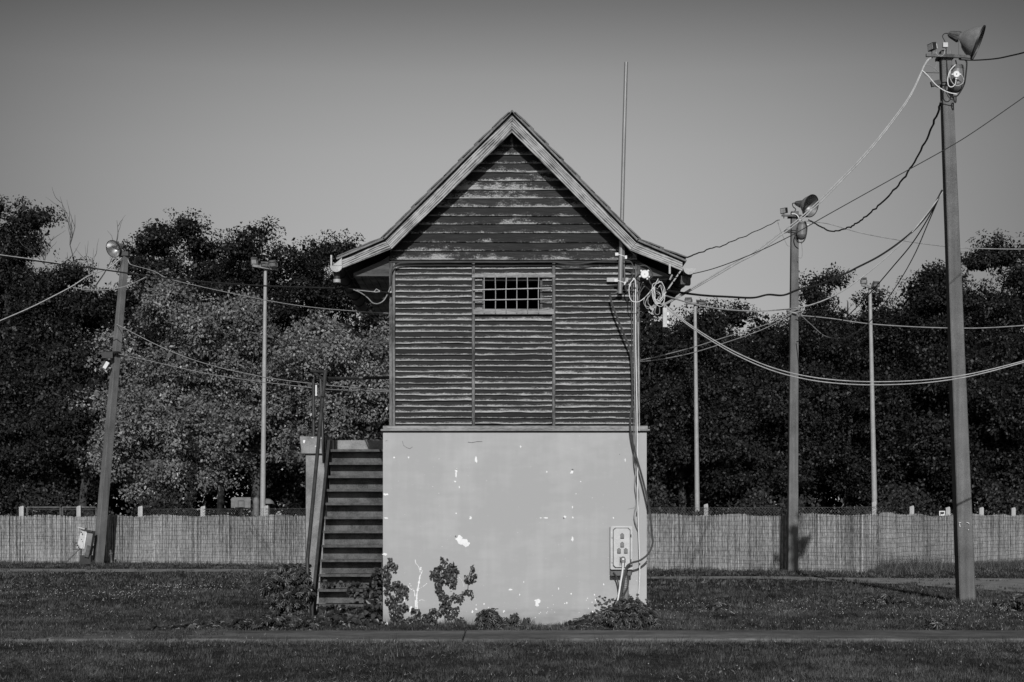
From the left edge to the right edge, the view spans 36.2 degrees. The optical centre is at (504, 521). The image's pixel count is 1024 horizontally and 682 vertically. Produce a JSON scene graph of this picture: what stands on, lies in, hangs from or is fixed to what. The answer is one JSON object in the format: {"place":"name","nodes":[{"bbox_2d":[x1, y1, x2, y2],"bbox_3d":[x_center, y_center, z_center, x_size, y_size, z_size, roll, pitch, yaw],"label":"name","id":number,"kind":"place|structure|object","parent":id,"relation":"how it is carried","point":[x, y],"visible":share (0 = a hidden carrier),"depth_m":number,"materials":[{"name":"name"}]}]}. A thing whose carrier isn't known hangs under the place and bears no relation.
{"place":"outdoors","nodes":[
{"label":"outdoors","id":0,"kind":"place"},
{"bbox_2d":[0,550,1023,681],"bbox_3d":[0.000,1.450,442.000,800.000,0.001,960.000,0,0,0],"label":"ground","id":1,"kind":"structure","parent":0,"point":[530,654],"depth_m":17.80,"materials":[{"name":"plant"}]},
{"bbox_2d":[0,264,35,316],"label":"tree","id":2,"kind":"object","parent":1,"relation":"on","point":[2,290],"visible":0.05,"depth_m":87.02,"materials":[{"name":"black plant"}]},
{"bbox_2d":[0,194,75,515],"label":"tree","id":3,"kind":"object","parent":1,"relation":"on","point":[31,220],"visible":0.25,"depth_m":82.78,"materials":[{"name":"black plant"}]},
{"bbox_2d":[0,323,94,514],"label":"tree","id":4,"kind":"object","parent":1,"relation":"on","point":[16,388],"visible":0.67,"depth_m":74.74,"materials":[{"name":"black plant"}]},
{"bbox_2d":[0,256,112,515],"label":"tree","id":5,"kind":"object","parent":1,"relation":"on","point":[48,283],"visible":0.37,"depth_m":78.98,"materials":[{"name":"black plant"}]},
{"bbox_2d":[26,507,96,516],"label":"gate","id":6,"kind":"structure","parent":1,"relation":"on","point":[59,509],"depth_m":56.97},
{"bbox_2d":[17,188,123,505],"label":"dead tree","id":7,"kind":"object","parent":1,"relation":"on","point":[78,323],"visible":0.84,"depth_m":79.97,"materials":[{"name":"grey plant"}]},
{"bbox_2d":[10,369,140,512],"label":"tree","id":8,"kind":"object","parent":1,"relation":"on","point":[63,443],"visible":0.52,"depth_m":70.97,"materials":[{"name":"black plant"}]},
{"bbox_2d":[65,526,94,563],"bbox_3d":[-14.264,0.783,52.667,0.878,1.269,0.665,0,0,0],"label":"meter cabinet","id":9,"kind":"object","parent":1,"relation":"on","point":[86,539],"visible":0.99,"depth_m":52.66,"materials":[{"name":"metal"}]},
{"bbox_2d":[93,251,129,563],"bbox_3d":[-13.409,-3.817,53.169,1.272,10.733,0.659,0,0,0],"label":"concrete pole","id":10,"kind":"object","parent":1,"relation":"on","point":[113,355],"visible":0.98,"depth_m":53.20,"materials":[{"name":"grey concrete"}]},
{"bbox_2d":[0,258,120,320],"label":"overhead cable","id":11,"kind":"object","parent":10,"relation":"attached to","point":[60,292],"visible":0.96,"depth_m":51.08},
{"bbox_2d":[106,240,124,257],"bbox_3d":[-13.247,-9.262,53.270,0.582,0.572,0.698,0,0,0],"label":"reflector lamp","id":12,"kind":"object","parent":10,"relation":"attached to","point":[113,248],"visible":1,"depth_m":53.28,"materials":[{"name":"metal"}]},
{"bbox_2d":[116,324,388,390],"bbox_3d":[-6.787,-4.280,37.873,1.294,4.864,32.984,0,0,-20],"label":"overhead cable","id":13,"kind":"object","parent":10,"relation":"attached to","point":[257,375],"visible":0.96,"depth_m":36.65,"materials":[{"name":"rubber"}]},
{"bbox_2d":[119,354,388,392],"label":"overhead cable","id":14,"kind":"object","parent":10,"relation":"attached to","point":[267,382],"visible":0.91,"depth_m":35.73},
{"bbox_2d":[69,281,164,511],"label":"tree","id":15,"kind":"object","parent":1,"relation":"on","point":[108,316],"visible":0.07,"depth_m":81.30,"materials":[{"name":"black plant"}]},
{"bbox_2d":[66,266,252,499],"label":"tree","id":16,"kind":"object","parent":1,"relation":"on","point":[167,317],"visible":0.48,"depth_m":68.03,"materials":[{"name":"grey plant"}]},
{"bbox_2d":[86,375,248,514],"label":"tree","id":17,"kind":"object","parent":1,"relation":"on","point":[192,465],"visible":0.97,"depth_m":65.12,"materials":[{"name":"grey plant"}]},
{"bbox_2d":[107,207,241,509],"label":"tree","id":18,"kind":"object","parent":1,"relation":"on","point":[159,240],"visible":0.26,"depth_m":83.21,"materials":[{"name":"black plant"}]},
{"bbox_2d":[201,506,205,516],"bbox_3d":[-10.331,0.496,53.728,0.158,2.107,0.158,0,0,0],"label":"fence post","id":19,"kind":"object","parent":1,"relation":"on","point":[202,511],"visible":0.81,"depth_m":53.65,"materials":[{"name":"concrete"}]},
{"bbox_2d":[148,508,305,516],"bbox_3d":[-6.123,-0.277,52.000,13.667,0.358,0.200,0,0,21],"label":"chain link fence","id":20,"kind":"object","parent":19,"relation":"attached to","point":[231,512],"visible":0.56,"depth_m":53.20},
{"bbox_2d":[175,223,282,516],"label":"tree","id":21,"kind":"object","parent":1,"relation":"on","point":[227,269],"visible":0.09,"depth_m":85.01,"materials":[{"name":"black plant"}]},
{"bbox_2d":[145,610,325,630],"bbox_3d":[-3.618,1.373,21.380,2.434,0.335,1.596,0,0,0],"label":"creeper","id":22,"kind":"object","parent":1,"relation":"on","point":[297,620],"visible":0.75,"depth_m":20.88,"materials":[{"name":"grey plant"}]},
{"bbox_2d":[231,497,250,516],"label":"basketball hoop","id":23,"kind":"object","parent":1,"relation":"on","point":[240,502],"visible":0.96,"depth_m":65.98,"materials":[{"name":"paint"}]},
{"bbox_2d":[253,497,259,515],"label":"gatepost","id":24,"kind":"object","parent":1,"relation":"on","point":[256,502],"visible":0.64,"depth_m":65.90,"materials":[{"name":"paint"}]},
{"bbox_2d":[173,285,351,515],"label":"tree","id":25,"kind":"object","parent":1,"relation":"on","point":[244,319],"visible":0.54,"depth_m":68.31,"materials":[{"name":"grey plant"}]},
{"bbox_2d":[251,257,277,515],"bbox_3d":[-9.153,-4.277,59.850,1.029,11.657,0.564,0,0,0],"label":"floodlight mast","id":26,"kind":"object","parent":1,"relation":"on","point":[271,265],"visible":0.89,"depth_m":59.93,"materials":[{"name":"metal"}]},
{"bbox_2d":[209,215,334,516],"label":"tree","id":27,"kind":"object","parent":1,"relation":"on","point":[300,272],"visible":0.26,"depth_m":82.86,"materials":[{"name":"black plant"}]},
{"bbox_2d":[233,392,330,516],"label":"tree","id":28,"kind":"object","parent":1,"relation":"on","point":[279,482],"visible":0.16,"depth_m":70.78,"materials":[{"name":"black plant"}]},
{"bbox_2d":[259,563,317,615],"bbox_3d":[-3.239,1.038,23.430,0.910,0.860,0.916,0,0,0],"label":"creeper bush","id":29,"kind":"object","parent":1,"relation":"on","point":[285,590],"visible":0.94,"depth_m":23.30,"materials":[{"name":"grey plant"}]},
{"bbox_2d":[252,309,388,496],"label":"tree","id":30,"kind":"object","parent":1,"relation":"on","point":[338,353],"visible":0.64,"depth_m":66.82,"materials":[{"name":"grey plant"}]},
{"bbox_2d":[283,228,368,396],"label":"tree","id":31,"kind":"object","parent":1,"relation":"on","point":[339,299],"visible":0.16,"depth_m":84.92,"materials":[{"name":"black plant"}]},
{"bbox_2d":[300,370,388,616],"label":"outside staircase","id":32,"kind":"structure","parent":1,"relation":"on","point":[344,511],"depth_m":25.13,"materials":[{"name":"paint"}]},
{"bbox_2d":[308,567,385,627],"bbox_3d":[-2.257,1.104,22.731,1.215,0.855,2.527,0,0,0],"label":"ivy","id":33,"kind":"object","parent":1,"relation":"on","point":[372,604],"visible":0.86,"depth_m":22.58,"materials":[{"name":"grey plant"}]},
{"bbox_2d":[324,303,388,439],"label":"tree","id":34,"kind":"object","parent":1,"relation":"on","point":[368,319],"visible":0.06,"depth_m":82.64,"materials":[{"name":"black plant"}]},
{"bbox_2d":[380,558,408,622],"bbox_3d":[-1.535,0.976,21.949,0.406,0.956,0.147,0,0,0],"label":"ivy","id":35,"kind":"object","parent":1,"relation":"on","point":[399,589],"visible":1,"depth_m":21.93,"materials":[{"name":"grey plant"}]},
{"bbox_2d":[397,608,464,624],"bbox_3d":[-1.036,1.331,21.953,0.971,0.260,0.132,0,0,0],"label":"ivy","id":36,"kind":"object","parent":1,"relation":"on","point":[424,617],"visible":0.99,"depth_m":21.93,"materials":[{"name":"grey plant"}]},
{"bbox_2d":[0,513,879,572],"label":"reed fence","id":37,"kind":"object","parent":1,"relation":"on","point":[745,541],"visible":0.57,"depth_m":52.03,"materials":[{"name":"wicker"}]},
{"bbox_2d":[429,556,476,618],"bbox_3d":[-0.723,0.967,21.947,0.689,0.974,0.131,0,0,0],"label":"ivy","id":38,"kind":"object","parent":1,"relation":"on","point":[446,603],"visible":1,"depth_m":21.93,"materials":[{"name":"grey plant"}]},
{"bbox_2d":[474,608,500,627],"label":"leafy plant","id":39,"kind":"object","parent":1,"relation":"on","point":[489,617],"visible":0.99,"depth_m":21.49,"materials":[{"name":"grey plant"}]},
{"bbox_2d":[493,617,514,627],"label":"leafy plant","id":40,"kind":"object","parent":1,"relation":"on","point":[502,623],"visible":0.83,"depth_m":21.49,"materials":[{"name":"grey plant"}]},
{"bbox_2d":[0,306,1017,516],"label":"wood","id":41,"kind":"object","parent":1,"relation":"on","point":[209,503],"visible":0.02,"depth_m":91.03,"materials":[{"name":"black plant"}]},
{"bbox_2d":[0,571,1021,675],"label":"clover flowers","id":42,"kind":"object","parent":1,"relation":"on","point":[423,648],"visible":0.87,"depth_m":26.74,"materials":[{"name":"grey plant"}]},
{"bbox_2d":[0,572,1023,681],"bbox_3d":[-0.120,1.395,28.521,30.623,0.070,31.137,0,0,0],"label":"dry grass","id":43,"kind":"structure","parent":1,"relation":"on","point":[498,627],"depth_m":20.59,"materials":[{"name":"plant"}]},
{"bbox_2d":[330,110,695,624],"bbox_3d":[0.117,-2.085,23.944,5.107,7.270,4.452,0,0,0],"label":"hut","id":44,"kind":"object","parent":1,"relation":"on","point":[508,470],"visible":0.97,"depth_m":22.00,"materials":[{"name":"paint"}]},
{"bbox_2d":[0,255,388,292],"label":"overhead cable","id":45,"kind":"object","parent":44,"relation":"attached to","point":[195,280],"visible":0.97,"depth_m":23.68,"materials":[{"name":"rubber"}]},
{"bbox_2d":[128,260,388,313],"bbox_3d":[-6.629,-5.930,37.909,1.242,5.970,32.959,0,0,-20],"label":"overhead cable","id":46,"kind":"object","parent":44,"relation":"attached to","point":[274,301],"visible":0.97,"depth_m":34.58,"materials":[{"name":"rubber"}]},
{"bbox_2d":[383,260,616,299],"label":"cable","id":47,"kind":"object","parent":44,"relation":"attached to","point":[493,262],"visible":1,"depth_m":21.91,"materials":[{"name":"rubber"}]},
{"bbox_2d":[472,274,554,314],"bbox_3d":[0.130,-3.198,22.056,1.170,0.567,0.248,0,0,0],"label":"window","id":48,"kind":"structure","parent":44,"relation":"in","point":[483,311],"depth_m":21.97,"materials":[{"name":"grey wood"}]},
{"bbox_2d":[607,62,627,293],"bbox_3d":[1.587,-4.812,21.907,0.300,3.239,0.115,0,0,0],"label":"steel mast","id":49,"kind":"object","parent":44,"relation":"attached to","point":[619,279],"visible":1,"depth_m":21.88,"materials":[{"name":"metal"}]},
{"bbox_2d":[610,526,632,575],"bbox_3d":[1.635,0.406,21.875,0.311,0.697,0.243,0,0,0],"label":"socket cabinet","id":50,"kind":"object","parent":44,"relation":"attached to","point":[621,544],"visible":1,"depth_m":21.82,"materials":[{"name":"paint"}]},
{"bbox_2d":[609,294,653,598],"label":"cable","id":51,"kind":"object","parent":44,"relation":"attached to","point":[646,495],"visible":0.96,"depth_m":21.83,"materials":[{"name":"rubber"}]},
{"bbox_2d":[630,278,639,596],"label":"cable","id":52,"kind":"object","parent":44,"relation":"attached to","point":[637,433],"visible":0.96,"depth_m":21.89,"materials":[{"name":"white plastic"}]},
{"bbox_2d":[631,283,638,513],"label":"cable","id":53,"kind":"object","parent":44,"relation":"attached to","point":[633,402],"visible":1,"depth_m":21.91,"materials":[{"name":"rubber"}]},
{"bbox_2d":[633,284,637,528],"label":"cable","id":54,"kind":"object","parent":44,"relation":"attached to","point":[634,406],"visible":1,"depth_m":21.90,"materials":[{"name":"rubber"}]},
{"bbox_2d":[636,284,639,430],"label":"cable","id":55,"kind":"object","parent":44,"relation":"attached to","point":[638,360],"visible":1,"depth_m":21.94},
{"bbox_2d":[639,270,649,279],"bbox_3d":[1.934,-3.410,21.593,0.158,0.146,0.053,0,0,0],"label":"junction box","id":56,"kind":"object","parent":44,"relation":"attached to","point":[644,274],"visible":1,"depth_m":21.57,"materials":[{"name":"white plastic"}]},
{"bbox_2d":[652,279,664,306],"bbox_3d":[2.114,-3.144,21.492,0.187,0.385,0.096,0,0,0],"label":"cable coil","id":57,"kind":"object","parent":44,"relation":"attached to","point":[663,294],"visible":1,"depth_m":21.48,"materials":[{"name":"white plastic"}]},
{"bbox_2d":[662,302,668,327],"bbox_3d":[2.205,-2.829,21.405,0.081,0.340,0.070,0,0,0],"label":"lamp housing","id":58,"kind":"object","parent":57,"relation":"hanging from","point":[665,314],"visible":1,"depth_m":21.37,"materials":[{"name":"paint"}]},
{"bbox_2d":[687,220,777,257],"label":"overhead cable","id":59,"kind":"object","parent":44,"relation":"attached to","point":[728,242],"visible":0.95,"depth_m":31.95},
{"bbox_2d":[648,97,1023,279],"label":"overhead cable","id":60,"kind":"object","parent":44,"relation":"attached to","point":[849,202],"visible":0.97,"depth_m":22.89,"materials":[{"name":"rubber"}]},
{"bbox_2d":[665,305,1023,384],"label":"overhead cable","id":61,"kind":"object","parent":44,"relation":"attached to","point":[679,317],"visible":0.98,"depth_m":22.65,"materials":[{"name":"rubber"}]},
{"bbox_2d":[2,477,1023,516],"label":"undergrowth","id":62,"kind":"object","parent":1,"relation":"on","point":[162,506],"visible":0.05,"depth_m":61.85,"materials":[{"name":"black plant"}]},
{"bbox_2d":[509,612,519,626],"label":"leafy plant","id":63,"kind":"object","parent":1,"relation":"on","point":[514,618],"visible":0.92,"depth_m":21.52,"materials":[{"name":"grey plant"}]},
{"bbox_2d":[564,597,663,628],"bbox_3d":[1.507,1.288,21.479,1.413,0.509,0.705,0,0,0],"label":"creeper bush","id":64,"kind":"object","parent":1,"relation":"on","point":[630,612],"visible":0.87,"depth_m":21.28,"materials":[{"name":"grey plant"}]},
{"bbox_2d":[594,594,653,610],"bbox_3d":[1.654,1.146,21.700,0.845,0.316,0.226,0,0,0],"label":"vine","id":65,"kind":"object","parent":64,"relation":"on","point":[622,598],"visible":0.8,"depth_m":21.70,"materials":[{"name":"grey plant"}]},
{"bbox_2d":[640,313,701,512],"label":"tree","id":66,"kind":"object","parent":1,"relation":"on","point":[651,370],"visible":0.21,"depth_m":75.10,"materials":[{"name":"black plant"}]},
{"bbox_2d":[640,310,722,513],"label":"tree","id":67,"kind":"object","parent":1,"relation":"on","point":[674,328],"visible":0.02,"depth_m":81.60,"materials":[{"name":"black plant"}]},
{"bbox_2d":[684,297,704,511],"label":"floodlight mast","id":68,"kind":"object","parent":1,"relation":"on","point":[696,444],"visible":0.75,"depth_m":69.92,"materials":[{"name":"metal"}]},
{"bbox_2d":[703,504,707,515],"bbox_3d":[6.043,0.499,46.958,0.123,2.102,0.123,0,0,0],"label":"fence post","id":69,"kind":"object","parent":1,"relation":"on","point":[705,510],"visible":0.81,"depth_m":46.90,"materials":[{"name":"concrete"}]},
{"bbox_2d":[651,507,886,515],"bbox_3d":[5.316,-0.267,47.218,12.432,0.338,0.184,0,0,26],"label":"chain link fence","id":70,"kind":"object","parent":69,"relation":"attached to","point":[744,511],"visible":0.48,"depth_m":46.03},
{"bbox_2d":[640,370,770,515],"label":"tree","id":71,"kind":"object","parent":1,"relation":"on","point":[656,400],"visible":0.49,"depth_m":72.62,"materials":[{"name":"black plant"}]},
{"bbox_2d":[661,299,765,508],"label":"tree","id":72,"kind":"object","parent":1,"relation":"on","point":[716,359],"visible":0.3,"depth_m":77.71,"materials":[{"name":"black plant"}]},
{"bbox_2d":[699,599,736,611],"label":"leafy plant","id":73,"kind":"object","parent":1,"relation":"on","point":[716,606],"visible":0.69,"depth_m":25.30,"materials":[{"name":"grey plant"}]},
{"bbox_2d":[692,298,784,513],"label":"tree","id":74,"kind":"object","parent":1,"relation":"on","point":[734,318],"visible":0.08,"depth_m":83.76,"materials":[{"name":"grey plant"}]},
{"bbox_2d":[684,358,851,515],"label":"tree","id":75,"kind":"object","parent":1,"relation":"on","point":[752,449],"visible":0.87,"depth_m":70.94,"materials":[{"name":"black plant"}]},
{"bbox_2d":[729,317,853,503],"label":"tree","id":76,"kind":"object","parent":1,"relation":"on","point":[769,348],"visible":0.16,"depth_m":81.02,"materials":[{"name":"black plant"}]},
{"bbox_2d":[782,211,809,571],"bbox_3d":[8.219,-3.614,44.300,0.802,10.329,0.424,0,0,0],"label":"concrete pole","id":77,"kind":"object","parent":1,"relation":"on","point":[792,527],"visible":0.91,"depth_m":44.18,"materials":[{"name":"grey concrete"}]},
{"bbox_2d":[640,313,791,361],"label":"overhead cable","id":78,"kind":"object","parent":77,"relation":"attached to","point":[641,360],"visible":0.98,"depth_m":31.39,"materials":[{"name":"rubber"}]},
{"bbox_2d":[797,220,805,239],"bbox_3d":[8.370,-8.238,44.050,0.278,0.602,0.264,0,0,0],"label":"ballast box","id":79,"kind":"object","parent":77,"relation":"hanging from","point":[801,234],"visible":0.97,"depth_m":43.94,"materials":[{"name":"metal"}]},
{"bbox_2d":[794,194,818,216],"bbox_3d":[8.546,-8.884,44.093,0.653,0.623,0.664,0,0,0],"label":"reflector lamp","id":80,"kind":"object","parent":77,"relation":"attached to","point":[805,204],"visible":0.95,"depth_m":44.19,"materials":[{"name":"metal"}]},
{"bbox_2d":[799,199,938,338],"bbox_3d":[8.212,-5.212,35.995,0.389,1.362,16.214,0,0,2],"label":"overhead cable","id":81,"kind":"object","parent":77,"relation":"attached to","point":[893,289],"visible":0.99,"depth_m":33.30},
{"bbox_2d":[797,315,1023,328],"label":"overhead cable","id":82,"kind":"object","parent":77,"relation":"attached to","point":[908,326],"visible":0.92,"depth_m":43.15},
{"bbox_2d":[806,220,1023,249],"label":"overhead cable","id":83,"kind":"object","parent":77,"relation":"attached to","point":[916,242],"visible":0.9,"depth_m":43.12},
{"bbox_2d":[772,310,868,514],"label":"tree","id":84,"kind":"object","parent":1,"relation":"on","point":[838,357],"visible":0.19,"depth_m":78.82,"materials":[{"name":"black plant"}]},
{"bbox_2d":[785,261,905,513],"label":"tree","id":85,"kind":"object","parent":1,"relation":"on","point":[812,295],"visible":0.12,"depth_m":85.35,"materials":[{"name":"black plant"}]},
{"bbox_2d":[771,355,944,515],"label":"tree","id":86,"kind":"object","parent":1,"relation":"on","point":[857,405],"visible":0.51,"depth_m":71.51,"materials":[{"name":"black plant"}]},
{"bbox_2d":[860,277,879,503],"bbox_3d":[15.135,-4.279,64.850,0.827,11.664,0.564,0,0,0],"label":"floodlight mast","id":87,"kind":"object","parent":1,"relation":"on","point":[863,281],"visible":0.82,"depth_m":64.92,"materials":[{"name":"metal"}]},
{"bbox_2d":[861,593,904,605],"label":"leafy plant","id":88,"kind":"object","parent":1,"relation":"on","point":[884,598],"visible":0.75,"depth_m":27.24,"materials":[{"name":"grey plant"}]},
{"bbox_2d":[856,258,981,510],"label":"tree","id":89,"kind":"object","parent":1,"relation":"on","point":[881,358],"visible":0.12,"depth_m":83.14,"materials":[{"name":"black plant"}]},
{"bbox_2d":[846,330,1023,515],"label":"tree","id":90,"kind":"object","parent":1,"relation":"on","point":[925,446],"visible":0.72,"depth_m":69.98,"materials":[{"name":"black plant"}]},
{"bbox_2d":[918,615,956,629],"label":"leafy plant","id":91,"kind":"object","parent":1,"relation":"on","point":[936,622],"visible":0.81,"depth_m":21.17,"materials":[{"name":"grey plant"}]},
{"bbox_2d":[926,50,975,600],"bbox_3d":[7.971,-3.441,28.060,0.904,9.983,0.374,0,0,0],"label":"concrete pole","id":92,"kind":"object","parent":1,"relation":"on","point":[963,536],"visible":0.9,"depth_m":27.95,"materials":[{"name":"grey concrete"}]},
{"bbox_2d":[665,57,932,304],"bbox_3d":[4.862,-5.661,24.941,0.218,5.292,8.199,0,0,41],"label":"overhead cable","id":93,"kind":"object","parent":92,"relation":"attached to","point":[859,161],"visible":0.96,"depth_m":25.28,"materials":[{"name":"rubber"}]},
{"bbox_2d":[665,190,942,298],"bbox_3d":[4.953,-4.564,24.921,0.232,2.713,8.263,0,0,42],"label":"overhead cable","id":94,"kind":"object","parent":92,"relation":"attached to","point":[793,291],"visible":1,"depth_m":24.83,"materials":[{"name":"rubber"}]},
{"bbox_2d":[665,192,942,311],"bbox_3d":[4.956,-4.496,24.919,0.220,2.773,8.264,0,0,42],"label":"overhead cable","id":95,"kind":"object","parent":92,"relation":"attached to","point":[813,303],"visible":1,"depth_m":24.97,"materials":[{"name":"rubber"}]},
{"bbox_2d":[796,204,935,341],"bbox_3d":[8.195,-5.409,35.994,0.398,0.918,16.209,0,0,2],"label":"overhead cable","id":96,"kind":"object","parent":92,"relation":"attached to","point":[879,282],"visible":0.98,"depth_m":34.54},
{"bbox_2d":[808,101,941,231],"bbox_3d":[8.355,-7.813,35.995,0.400,1.428,16.236,0,0,3],"label":"overhead cable","id":97,"kind":"object","parent":92,"relation":"attached to","point":[905,176],"visible":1,"depth_m":32.94,"materials":[{"name":"rubber"}]},
{"bbox_2d":[949,60,963,92],"bbox_3d":[8.047,-7.928,27.850,0.262,0.582,0.248,0,0,0],"label":"ballast box","id":98,"kind":"object","parent":92,"relation":"hanging from","point":[959,80],"visible":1,"depth_m":27.76,"materials":[{"name":"metal"}]},
{"bbox_2d":[948,25,985,59],"bbox_3d":[8.284,-8.553,27.949,0.666,0.593,0.612,0,0,0],"label":"reflector lamp","id":99,"kind":"object","parent":92,"relation":"attached to","point":[969,41],"visible":1,"depth_m":27.89,"materials":[{"name":"metal"}]},
{"bbox_2d":[879,512,1023,565],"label":"reed fence","id":100,"kind":"object","parent":1,"relation":"on","point":[996,537],"visible":0.62,"depth_m":47.84,"materials":[{"name":"wicker"}]},
{"bbox_2d":[901,256,1023,438],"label":"tree","id":101,"kind":"object","parent":1,"relation":"on","point":[974,303],"visible":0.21,"depth_m":79.17,"materials":[{"name":"black plant"}]},
{"bbox_2d":[923,228,1023,512],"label":"tree","id":102,"kind":"object","parent":1,"relation":"on","point":[981,260],"visible":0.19,"depth_m":80.77,"materials":[{"name":"black plant"}]},
{"bbox_2d":[947,327,1023,510],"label":"tree","id":103,"kind":"object","parent":1,"relation":"on","point":[1017,385],"visible":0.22,"depth_m":71.77,"materials":[{"name":"black plant"}]},
{"bbox_2d":[988,593,1023,611],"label":"leafy plant","id":104,"kind":"object","parent":1,"relation":"on","point":[1014,602],"visible":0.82,"depth_m":25.35,"materials":[{"name":"grey plant"}]},
{"bbox_2d":[0,630,1023,641],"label":"pavement","id":105,"kind":"structure","parent":0,"point":[693,635],"depth_m":19.34,"materials":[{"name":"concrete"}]},
{"bbox_2d":[0,627,241,639],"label":"grass","id":106,"kind":"structure","parent":105,"relation":"on","point":[59,632],"depth_m":19.53,"materials":[{"name":"plant"}]},
{"bbox_2d":[0,569,1023,591],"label":"path","id":107,"kind":"structure","parent":0,"point":[1000,582],"depth_m":40.01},
{"bbox_2d":[0,0,1023,515],"label":"sky","id":108,"kind":"structure","parent":0,"point":[313,116],"materials":[{"name":"grey"}]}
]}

